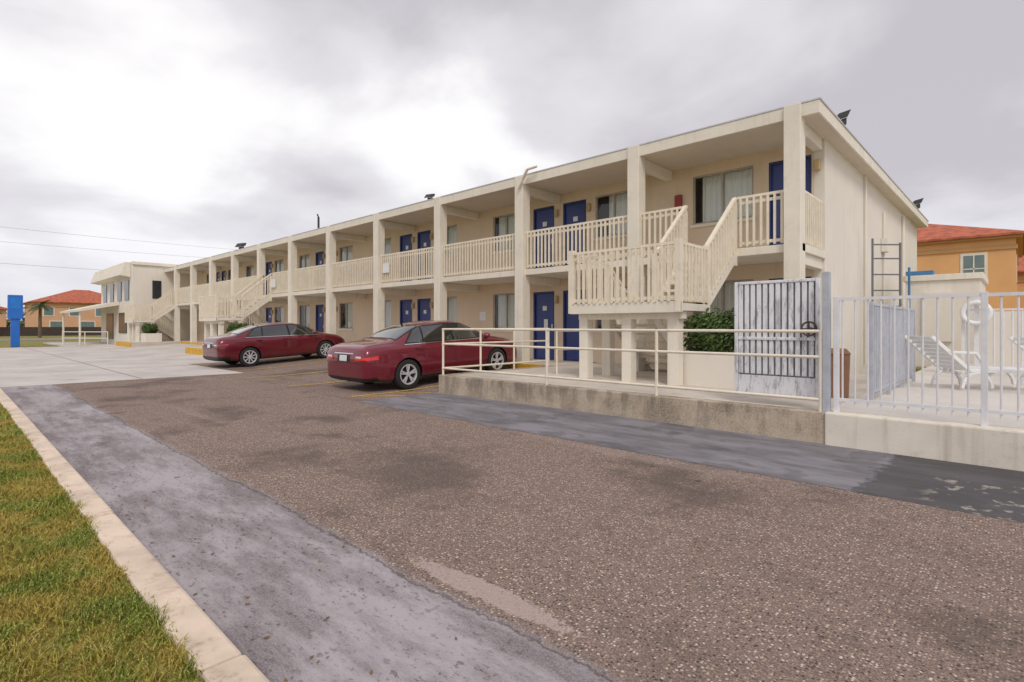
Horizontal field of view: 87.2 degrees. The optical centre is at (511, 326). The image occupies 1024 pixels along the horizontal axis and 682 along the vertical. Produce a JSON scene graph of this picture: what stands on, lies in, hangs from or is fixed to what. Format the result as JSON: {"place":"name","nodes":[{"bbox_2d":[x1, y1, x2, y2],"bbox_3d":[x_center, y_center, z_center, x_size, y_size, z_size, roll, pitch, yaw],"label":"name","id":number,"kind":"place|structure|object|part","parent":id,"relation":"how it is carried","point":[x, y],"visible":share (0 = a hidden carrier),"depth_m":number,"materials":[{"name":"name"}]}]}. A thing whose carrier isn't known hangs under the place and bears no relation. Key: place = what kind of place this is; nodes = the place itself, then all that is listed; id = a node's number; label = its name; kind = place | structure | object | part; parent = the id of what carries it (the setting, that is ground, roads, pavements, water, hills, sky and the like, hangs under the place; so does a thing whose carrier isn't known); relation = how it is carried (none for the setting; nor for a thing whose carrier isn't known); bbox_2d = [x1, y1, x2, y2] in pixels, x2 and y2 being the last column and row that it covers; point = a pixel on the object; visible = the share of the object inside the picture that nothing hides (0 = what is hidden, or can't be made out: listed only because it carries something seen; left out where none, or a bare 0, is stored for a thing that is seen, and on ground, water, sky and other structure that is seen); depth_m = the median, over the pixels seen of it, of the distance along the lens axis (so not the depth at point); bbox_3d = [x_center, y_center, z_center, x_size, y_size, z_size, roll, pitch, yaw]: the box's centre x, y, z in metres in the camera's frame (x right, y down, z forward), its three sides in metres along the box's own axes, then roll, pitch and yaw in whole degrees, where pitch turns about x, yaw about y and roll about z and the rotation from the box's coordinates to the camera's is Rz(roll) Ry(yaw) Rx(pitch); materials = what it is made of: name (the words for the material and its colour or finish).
{"place":"outdoors","nodes":[
{"label":"outdoors","id":0,"kind":"place"},
{"bbox_2d":[0,338,99,340],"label":"street","id":1,"kind":"structure","parent":0,"point":[48,339],"depth_m":57.03,"materials":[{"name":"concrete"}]},
{"bbox_2d":[0,327,100,335],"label":"boundary wall","id":2,"kind":"structure","parent":0,"point":[33,331],"depth_m":79.94,"materials":[{"name":"brown brick"}]},
{"bbox_2d":[43,342,113,346],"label":"entry pavement","id":3,"kind":"structure","parent":0,"point":[74,343],"depth_m":41.89,"materials":[{"name":"concrete"}]},
{"bbox_2d":[62,331,107,344],"bbox_3d":[-30.698,0.886,38.630,3.970,1.028,0.060,0,0,11],"label":"entry handrail","id":4,"kind":"object","parent":3,"relation":"on","point":[84,338],"visible":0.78,"depth_m":38.60,"materials":[{"name":"metal"}]},
{"bbox_2d":[0,241,203,257],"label":"overhead power line","id":5,"kind":"object","parent":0,"point":[95,249],"visible":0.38,"depth_m":58.90,"materials":[{"name":"grey metal"}]},
{"bbox_2d":[0,402,222,681],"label":"lawn","id":6,"kind":"structure","parent":0,"point":[48,641],"depth_m":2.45,"materials":[{"name":"green plant"}]},
{"bbox_2d":[6,227,234,249],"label":"overhead power line","id":7,"kind":"object","parent":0,"point":[113,238],"visible":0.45,"depth_m":60.17,"materials":[{"name":"grey metal"}]},
{"bbox_2d":[0,343,242,387],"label":"concrete driveway","id":8,"kind":"structure","parent":0,"point":[27,368],"depth_m":19.64,"materials":[{"name":"grey concrete"}]},
{"bbox_2d":[10,347,209,378],"bbox_3d":[-20.902,1.391,25.122,30.900,0.001,6.050,0,0,43],"label":"driveway joint","id":9,"kind":"object","parent":8,"relation":"on","point":[92,365],"visible":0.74,"depth_m":19.59,"materials":[{"name":"grey concrete"}]},
{"bbox_2d":[140,333,161,341],"bbox_3d":[-24.078,0.835,35.840,1.350,0.730,0.950,0,0,43],"label":"planter","id":10,"kind":"object","parent":8,"relation":"on","point":[150,337],"visible":0.75,"depth_m":35.39,"materials":[{"name":"white paint"}]},
{"bbox_2d":[141,323,158,332],"bbox_3d":[-24.139,0.162,35.846,1.497,0.758,0.918,0,0,43],"label":"hedge","id":11,"kind":"object","parent":10,"relation":"on","point":[149,328],"visible":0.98,"depth_m":35.61,"materials":[{"name":"green plant"}]},
{"bbox_2d":[116,340,544,367],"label":"walkway kerb","id":12,"kind":"structure","parent":8,"relation":"on","point":[195,351],"depth_m":25.40,"materials":[{"name":"yellow paint"}]},
{"bbox_2d":[101,265,189,343],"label":"walls","id":13,"kind":"structure","parent":0,"point":[141,278],"depth_m":39.40,"materials":[{"name":"white paint"}]},
{"bbox_2d":[60,301,118,313],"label":"awning","id":14,"kind":"object","parent":13,"relation":"attached to","point":[97,306],"visible":1,"depth_m":40.16,"materials":[{"name":"paint"}]},
{"bbox_2d":[90,262,130,284],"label":"mansard","id":15,"kind":"object","parent":13,"relation":"attached to","point":[120,271],"visible":1,"depth_m":40.10,"materials":[{"name":"paint"}]},
{"bbox_2d":[103,280,160,338],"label":"windows","id":16,"kind":"structure","parent":13,"relation":"attached to","point":[156,294],"depth_m":40.37,"materials":[{"name":"grey glass"}]},
{"bbox_2d":[130,261,178,266],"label":"parapet","id":17,"kind":"structure","parent":13,"relation":"on","point":[150,264],"depth_m":38.59,"materials":[{"name":"paint"}]},
{"bbox_2d":[226,323,248,332],"bbox_3d":[-12.699,0.199,25.041,1.558,0.749,0.960,0,0,43],"label":"hedge","id":18,"kind":"object","parent":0,"point":[233,326],"visible":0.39,"depth_m":24.83,"materials":[{"name":"green plant"}]},
{"bbox_2d":[317,214,319,228],"bbox_3d":[-8.350,-4.497,23.129,0.087,0.653,0.203,0,0,4],"label":"roof vent pipe","id":19,"kind":"object","parent":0,"point":[318,221],"visible":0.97,"depth_m":23.16,"materials":[{"name":"grey metal"}]},
{"bbox_2d":[0,335,925,371],"bbox_3d":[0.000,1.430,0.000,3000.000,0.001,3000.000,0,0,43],"label":"ground","id":20,"kind":"structure","parent":0,"point":[30,343],"depth_m":50.59,"materials":[{"name":"green plant"}]},
{"bbox_2d":[0,310,5,326],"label":"walls","id":21,"kind":"structure","parent":20,"relation":"on","point":[3,320],"depth_m":100.40,"materials":[{"name":"orange paint"}]},
{"bbox_2d":[7,295,22,346],"bbox_3d":[-33.364,-0.350,36.093,0.515,3.500,0.750,0,0,43],"label":"sign pylon","id":22,"kind":"object","parent":20,"relation":"on","point":[14,309],"visible":0.98,"depth_m":35.96,"materials":[{"name":"blue metal"}]},
{"bbox_2d":[6,314,24,326],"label":"distant trees","id":23,"kind":"object","parent":20,"relation":"on","point":[22,323],"visible":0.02,"depth_m":141.93,"materials":[{"name":"green plant"}]},
{"bbox_2d":[27,300,49,337],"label":"palm tree","id":24,"kind":"object","parent":20,"relation":"on","point":[41,306],"visible":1,"depth_m":67.77,"materials":[{"name":"green plant"}]},
{"bbox_2d":[25,303,100,326],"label":"walls","id":25,"kind":"structure","parent":20,"relation":"on","point":[31,319],"depth_m":90.06,"materials":[{"name":"orange paint"}]},
{"bbox_2d":[23,302,95,307],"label":"cornice","id":26,"kind":"structure","parent":25,"relation":"attached to","point":[58,306],"depth_m":90.02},
{"bbox_2d":[23,290,100,303],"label":"roof","id":27,"kind":"structure","parent":25,"relation":"on","point":[83,296],"depth_m":92.25,"materials":[{"name":"tile"}]},
{"bbox_2d":[43,307,100,326],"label":"window trim","id":28,"kind":"structure","parent":25,"relation":"attached to","point":[69,315],"depth_m":90.22,"materials":[{"name":"paint"}]},
{"bbox_2d":[44,307,100,326],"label":"windows","id":29,"kind":"structure","parent":28,"relation":"attached to","point":[59,323],"depth_m":90.35,"materials":[{"name":"grey glass"}]},
{"bbox_2d":[62,311,80,344],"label":"awning posts","id":30,"kind":"object","parent":20,"relation":"on","point":[63,321],"visible":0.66,"depth_m":44.54,"materials":[{"name":"white metal"}]},
{"bbox_2d":[0,388,269,681],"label":"kerb","id":31,"kind":"structure","parent":20,"relation":"on","point":[220,657],"depth_m":2.80,"materials":[{"name":"concrete"}]},
{"bbox_2d":[120,340,595,365],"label":"walkway","id":32,"kind":"structure","parent":20,"relation":"on","point":[552,361],"depth_m":34.33,"materials":[{"name":"concrete"}]},
{"bbox_2d":[125,289,174,334],"bbox_3d":[-24.773,-0.838,37.347,2.370,3.583,3.093,0,0,43],"label":"stair railing","id":33,"kind":"object","parent":32,"relation":"on","point":[130,312],"visible":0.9,"depth_m":36.86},
{"bbox_2d":[125,305,181,341],"bbox_3d":[-24.719,-0.199,37.382,2.340,2.798,3.167,0,0,43],"label":"stair structure","id":34,"kind":"object","parent":32,"relation":"on","point":[134,332],"visible":0.67,"depth_m":36.63,"materials":[{"name":"beige concrete"}]},
{"bbox_2d":[200,295,269,339],"bbox_3d":[-13.318,-0.199,26.588,2.340,2.798,3.167,0,0,43],"label":"stair structure","id":35,"kind":"object","parent":32,"relation":"on","point":[223,323],"visible":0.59,"depth_m":25.74,"materials":[{"name":"beige concrete"}]},
{"bbox_2d":[199,273,271,324],"bbox_3d":[-13.371,-0.838,26.554,2.370,3.583,3.093,0,0,43],"label":"stair railing","id":36,"kind":"object","parent":32,"relation":"on","point":[209,305],"visible":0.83,"depth_m":25.89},
{"bbox_2d":[174,102,804,370],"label":"columns","id":37,"kind":"structure","parent":32,"relation":"on","point":[794,190],"depth_m":14.94,"materials":[{"name":"paint"}]},
{"bbox_2d":[517,165,537,188],"bbox_3d":[0.389,-4.046,14.607,0.733,0.534,0.128,0,0,43],"label":"lamp arm","id":38,"kind":"object","parent":37,"relation":"attached to","point":[525,174],"visible":1,"depth_m":14.61,"materials":[{"name":"paint"}]},
{"bbox_2d":[197,145,813,365],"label":"front walls","id":39,"kind":"structure","parent":32,"relation":"on","point":[660,194],"depth_m":16.92,"materials":[{"name":"beige paint"}]},
{"bbox_2d":[207,165,752,328],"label":"window frames","id":40,"kind":"structure","parent":39,"relation":"attached to","point":[694,197],"depth_m":15.32,"materials":[{"name":"grey metal"}]},
{"bbox_2d":[480,312,485,320],"bbox_3d":[-1.006,-0.350,18.501,0.300,0.300,0.008,0,0,43],"label":"wall notice","id":41,"kind":"object","parent":39,"relation":"attached to","point":[482,316],"depth_m":18.50,"materials":[{"name":"white paper"}]},
{"bbox_2d":[230,168,751,328],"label":"curtains","id":42,"kind":"object","parent":39,"relation":"attached to","point":[737,183],"visible":0.38,"depth_m":14.85,"materials":[{"name":"white fabric"}]},
{"bbox_2d":[166,243,825,305],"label":"balcony slab","id":43,"kind":"structure","parent":39,"relation":"attached to","point":[762,254],"depth_m":15.64,"materials":[{"name":"beige concrete"}]},
{"bbox_2d":[217,159,808,360],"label":"doors","id":44,"kind":"structure","parent":39,"relation":"attached to","point":[572,211],"depth_m":16.61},
{"bbox_2d":[218,216,577,327],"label":"door number plates","id":45,"kind":"object","parent":44,"relation":"attached to","point":[544,307],"depth_m":16.68,"materials":[{"name":"white plastic"}]},
{"bbox_2d":[216,154,811,360],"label":"door frames","id":46,"kind":"structure","parent":39,"relation":"attached to","point":[809,157],"depth_m":16.12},
{"bbox_2d":[218,159,820,314],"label":"wall lamps","id":47,"kind":"object","parent":39,"relation":"attached to","point":[817,164],"depth_m":16.20,"materials":[{"name":"white glass"}]},
{"bbox_2d":[301,217,755,332],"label":"window sills","id":48,"kind":"structure","parent":39,"relation":"attached to","point":[706,224],"depth_m":14.75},
{"bbox_2d":[675,195,681,211],"bbox_3d":[4.191,-3.100,13.533,0.180,0.400,0.078,0,0,43],"label":"extinguisher cabinet","id":49,"kind":"object","parent":39,"relation":"attached to","point":[678,200],"visible":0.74,"depth_m":13.49,"materials":[{"name":"red metal"}]},
{"bbox_2d":[230,178,777,328],"bbox_3d":[-8.552,-1.270,26.313,42.200,5.340,0.640,0,0,43],"label":"interior partition","id":50,"kind":"object","parent":20,"relation":"on","point":[603,207],"depth_m":16.01,"materials":[{"name":"beige paint"}]},
{"bbox_2d":[814,139,916,374],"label":"end wall","id":51,"kind":"structure","parent":20,"relation":"on","point":[838,184],"depth_m":13.27,"materials":[{"name":"white paint"}]},
{"bbox_2d":[164,99,927,271],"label":"roof fascia","id":52,"kind":"structure","parent":51,"relation":"on","point":[820,108],"depth_m":13.38,"materials":[{"name":"beige paint"}]},
{"bbox_2d":[235,243,245,248],"bbox_3d":[-14.847,-4.385,29.409,0.360,0.430,0.474,0,0,15],"label":"flood light","id":53,"kind":"object","parent":52,"relation":"on","point":[240,245],"visible":0.77,"depth_m":29.33,"materials":[{"name":"metal"}]},
{"bbox_2d":[424,194,434,199],"bbox_3d":[-2.756,-4.313,17.963,0.240,0.287,0.316,0,0,26],"label":"flood light","id":54,"kind":"object","parent":52,"relation":"on","point":[429,196],"visible":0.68,"depth_m":17.91,"materials":[{"name":"metal"}]},
{"bbox_2d":[180,124,821,309],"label":"cross beams","id":55,"kind":"structure","parent":52,"relation":"attached to","point":[813,141],"depth_m":18.18,"materials":[{"name":"paint"}]},
{"bbox_2d":[165,190,822,303],"bbox_3d":[-9.383,-2.123,25.300,42.385,1.025,1.635,0,0,43],"label":"balcony railing","id":56,"kind":"object","parent":55,"relation":"attached to","point":[813,220],"visible":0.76,"depth_m":15.70,"materials":[{"name":"beige metal"}]},
{"bbox_2d":[271,263,388,287],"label":"railing notices","id":57,"kind":"object","parent":56,"relation":"attached to","point":[385,270],"visible":1,"depth_m":19.66,"materials":[{"name":"white plastic"}]},
{"bbox_2d":[165,97,928,268],"bbox_3d":[-4.393,-4.186,30.314,42.740,0.028,15.950,0,0,43],"label":"roof drip edge","id":58,"kind":"object","parent":52,"relation":"attached to","point":[845,126],"visible":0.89,"depth_m":13.28,"materials":[{"name":"beige metal"}]},
{"bbox_2d":[169,113,925,273],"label":"roof soffit slab","id":59,"kind":"structure","parent":52,"relation":"attached to","point":[752,141],"depth_m":13.81,"materials":[{"name":"beige paint"}]},
{"bbox_2d":[837,109,850,124],"bbox_3d":[6.872,-4.311,11.258,0.356,0.323,0.270,0,0,23],"label":"flood light","id":60,"kind":"object","parent":52,"relation":"on","point":[842,116],"visible":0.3,"depth_m":11.13,"materials":[{"name":"metal"}]},
{"bbox_2d":[913,198,923,208],"bbox_3d":[14.434,-4.347,19.247,0.434,0.394,0.330,0,0,23],"label":"flood light","id":61,"kind":"object","parent":52,"relation":"on","point":[917,203],"visible":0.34,"depth_m":19.10,"materials":[{"name":"metal"}]},
{"bbox_2d":[864,177,904,364],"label":"wall conduits","id":62,"kind":"object","parent":51,"relation":"attached to","point":[884,248],"depth_m":14.09,"materials":[{"name":"beige metal"}]},
{"bbox_2d":[871,238,900,306],"bbox_3d":[9.392,-0.585,13.485,0.756,3.230,0.049,0,0,-2],"label":"wall ladder","id":63,"kind":"object","parent":51,"relation":"attached to","point":[872,266],"depth_m":13.47,"materials":[{"name":"grey metal"}]},
{"bbox_2d":[917,238,1016,310],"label":"walls","id":64,"kind":"structure","parent":20,"relation":"on","point":[1001,270],"depth_m":31.35,"materials":[{"name":"orange paint"}]},
{"bbox_2d":[917,234,1022,265],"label":"cornice","id":65,"kind":"structure","parent":64,"relation":"on","point":[1018,245],"depth_m":32.07,"materials":[{"name":"paint"}]},
{"bbox_2d":[917,224,1023,255],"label":"roof","id":66,"kind":"structure","parent":64,"relation":"on","point":[934,232],"depth_m":32.90,"materials":[{"name":"tile"}]},
{"bbox_2d":[963,255,983,272],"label":"windows","id":67,"kind":"structure","parent":64,"relation":"attached to","point":[968,261],"depth_m":31.83,"materials":[{"name":"teal glass"}]},
{"bbox_2d":[960,252,1016,283],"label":"window trim","id":68,"kind":"structure","parent":64,"relation":"attached to","point":[985,254],"depth_m":31.85,"materials":[{"name":"paint"}]},
{"bbox_2d":[1017,274,1023,310],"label":"walls","id":69,"kind":"structure","parent":20,"relation":"on","point":[1020,286],"depth_m":42.09,"materials":[{"name":"orange paint"}]},
{"bbox_2d":[1017,256,1023,272],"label":"roof","id":70,"kind":"structure","parent":69,"relation":"on","point":[1020,267],"depth_m":42.81,"materials":[{"name":"tile"}]},
{"bbox_2d":[1017,272,1023,281],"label":"cornice","id":71,"kind":"structure","parent":69,"relation":"attached to","point":[1020,280],"depth_m":42.03,"materials":[{"name":"beige paint"}]},
{"bbox_2d":[0,0,1023,320],"label":"sky","id":72,"kind":"structure","parent":0,"point":[215,124],"materials":[{"name":"grey"}]},
{"bbox_2d":[1,353,1023,681],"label":"parking lot","id":73,"kind":"structure","parent":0,"point":[617,549],"depth_m":3.60,"materials":[{"name":"grey asphalt"}]},
{"bbox_2d":[202,322,344,366],"bbox_3d":[-8.695,0.568,20.053,2.240,1.470,4.806,0,3,43],"label":"parked car","id":74,"kind":"object","parent":73,"relation":"on","point":[251,345],"visible":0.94,"depth_m":19.00,"materials":[{"name":"red metal"}]},
{"bbox_3d":[-9.603,0.121,19.093,1.285,0.276,0.721,0,4,43],"label":"rear window","id":75,"kind":"part","parent":74,"relation":"part of","materials":[{"name":"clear glass"}]},
{"bbox_3d":[-8.973,0.206,18.740,0.222,0.327,0.500,0,3,43],"label":"side window","id":76,"kind":"part","parent":74,"relation":"part of","materials":[{"name":"grey glass"}]},
{"bbox_3d":[-8.502,0.162,19.236,0.231,0.381,0.910,0,4,43],"label":"side window","id":77,"kind":"part","parent":74,"relation":"part of","materials":[{"name":"grey glass"}]},
{"bbox_3d":[-7.799,0.103,19.980,0.237,0.390,1.001,0,3,43],"label":"side window","id":78,"kind":"part","parent":74,"relation":"part of","materials":[{"name":"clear glass"}]},
{"bbox_2d":[183,355,438,396],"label":"parking line markings","id":79,"kind":"object","parent":73,"relation":"on","point":[328,382],"visible":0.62,"depth_m":13.30,"materials":[{"name":"paint"}]},
{"bbox_2d":[327,320,516,388],"bbox_3d":[-2.007,0.579,13.474,2.240,1.470,4.886,0,3,43],"label":"parked car","id":80,"kind":"object","parent":73,"relation":"on","point":[407,355],"visible":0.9,"depth_m":12.17,"materials":[{"name":"red metal"}]},
{"bbox_3d":[-2.843,0.129,12.590,1.324,0.294,0.671,0,3,43],"label":"rear window","id":81,"kind":"part","parent":80,"relation":"part of","materials":[{"name":"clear glass"}]},
{"bbox_3d":[-2.254,0.199,12.199,0.238,0.337,0.499,0,4,43],"label":"side window","id":82,"kind":"part","parent":80,"relation":"part of","materials":[{"name":"grey glass"}]},
{"bbox_3d":[-1.815,0.150,12.656,0.236,0.377,0.830,0,4,43],"label":"side window","id":83,"kind":"part","parent":80,"relation":"part of","materials":[{"name":"grey glass"}]},
{"bbox_3d":[-1.146,0.091,13.363,0.236,0.377,0.981,0,4,43],"label":"side window","id":84,"kind":"part","parent":80,"relation":"part of","materials":[{"name":"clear glass"}]},
{"bbox_2d":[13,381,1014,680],"bbox_3d":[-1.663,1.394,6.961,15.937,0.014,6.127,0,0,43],"label":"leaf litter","id":85,"kind":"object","parent":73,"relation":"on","point":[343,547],"visible":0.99,"depth_m":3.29,"materials":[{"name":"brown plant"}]},
{"bbox_2d":[439,365,824,443],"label":"retaining wall","id":86,"kind":"structure","parent":73,"relation":"on","point":[800,424],"depth_m":7.86,"materials":[{"name":"concrete"}]},
{"bbox_2d":[734,271,830,411],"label":"metal gate","id":87,"kind":"structure","parent":86,"relation":"on","point":[790,304],"depth_m":6.92,"materials":[{"name":"grey metal"}]},
{"bbox_2d":[825,410,1023,470],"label":"pool retaining wall","id":88,"kind":"structure","parent":73,"relation":"on","point":[1002,447],"depth_m":5.66,"materials":[{"name":"grey concrete"}]},
{"bbox_2d":[833,292,1023,426],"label":"pool fence","id":89,"kind":"object","parent":88,"relation":"on","point":[984,411],"visible":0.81,"depth_m":5.69,"materials":[{"name":"white metal"}]},
{"bbox_2d":[458,363,866,409],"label":"patio","id":90,"kind":"structure","parent":0,"point":[643,377],"depth_m":9.51,"materials":[{"name":"concrete"}]},
{"bbox_2d":[442,328,821,411],"bbox_3d":[2.362,0.535,10.170,7.153,0.990,3.626,0,0,43],"label":"guard railing","id":91,"kind":"object","parent":90,"relation":"on","point":[547,347],"visible":0.88,"depth_m":8.23,"materials":[{"name":"metal"}]},
{"bbox_2d":[573,251,734,385],"bbox_3d":[3.095,-0.199,11.052,2.340,2.798,3.167,0,0,43],"label":"stair structure","id":92,"kind":"object","parent":90,"relation":"on","point":[609,315],"visible":0.61,"depth_m":10.09,"materials":[{"name":"beige concrete"}]},
{"bbox_2d":[568,197,736,365],"bbox_3d":[3.042,-0.838,11.017,2.370,3.583,3.093,0,0,43],"label":"stair railing","id":93,"kind":"object","parent":92,"relation":"attached to","point":[713,255],"visible":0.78,"depth_m":10.11,"materials":[{"name":"beige metal"}]},
{"bbox_2d":[683,354,733,387],"bbox_3d":[3.736,0.835,9.511,1.350,0.730,0.950,0,0,43],"label":"planter","id":94,"kind":"object","parent":90,"relation":"on","point":[708,370],"visible":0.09,"depth_m":9.21,"materials":[{"name":"white paint"}]},
{"bbox_2d":[683,305,733,352],"bbox_3d":[3.637,0.105,9.534,1.499,0.980,0.966,0,0,43],"label":"hedge","id":95,"kind":"object","parent":94,"relation":"in","point":[712,341],"visible":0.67,"depth_m":9.32,"materials":[{"name":"green plant"}]},
{"bbox_2d":[831,348,850,397],"bbox_3d":[4.717,0.675,7.790,0.340,0.710,0.340,0,0,43],"label":"trash can","id":96,"kind":"object","parent":90,"relation":"on","point":[847,353],"visible":0.37,"depth_m":7.65,"materials":[{"name":"brown plastic"}]},
{"bbox_2d":[831,365,1023,427],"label":"pool deck","id":97,"kind":"structure","parent":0,"point":[960,396],"depth_m":7.46,"materials":[{"name":"concrete"}]},
{"bbox_2d":[869,301,915,399],"bbox_3d":[6.131,0.360,8.586,0.056,1.380,3.956,0,0,43],"label":"pool fence","id":98,"kind":"object","parent":97,"relation":"on","point":[887,348],"visible":0.74,"depth_m":8.08,"materials":[{"name":"grey metal"}]},
{"bbox_2d":[903,267,987,366],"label":"equipment shed","id":99,"kind":"structure","parent":97,"relation":"on","point":[930,282],"depth_m":14.20,"materials":[{"name":"white paint"}]},
{"bbox_2d":[923,292,952,341],"bbox_3d":[11.315,-0.250,14.280,0.600,1.300,0.098,0,0,43],"label":"shed door","id":100,"kind":"structure","parent":99,"relation":"in","point":[929,303],"depth_m":14.22,"materials":[{"name":"white paint"}]},
{"bbox_2d":[905,335,1023,388],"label":"lounge chair","id":101,"kind":"object","parent":97,"relation":"on","point":[915,342],"visible":0.77,"depth_m":8.85,"materials":[{"name":"white plastic"}]},
{"bbox_2d":[974,298,978,374],"bbox_3d":[9.832,0.215,11.375,0.080,1.630,0.080,0,0,43],"label":"life ring post","id":102,"kind":"object","parent":97,"relation":"on","point":[976,333],"visible":0.79,"depth_m":11.35,"materials":[{"name":"white metal"}]},
{"bbox_2d":[960,300,992,325],"bbox_3d":[9.749,-0.280,11.288,0.540,0.540,0.095,0,0,43],"label":"life ring","id":103,"kind":"object","parent":102,"relation":"attached to","point":[963,309],"visible":0.65,"depth_m":11.28,"materials":[{"name":"white plastic"}]},
{"bbox_2d":[961,308,1023,374],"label":"pool fence","id":104,"kind":"object","parent":97,"relation":"on","point":[963,339],"visible":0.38,"depth_m":11.14,"materials":[{"name":"white metal"}]},
{"bbox_2d":[980,311,1023,365],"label":"pool screen wall","id":105,"kind":"structure","parent":97,"relation":"on","point":[1007,335],"depth_m":12.54,"materials":[{"name":"white paint"}]},
{"bbox_2d":[1008,336,1023,350],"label":"lounge chair","id":106,"kind":"object","parent":97,"relation":"on","point":[1012,339],"visible":0.78,"depth_m":8.28,"materials":[{"name":"white plastic"}]}
]}

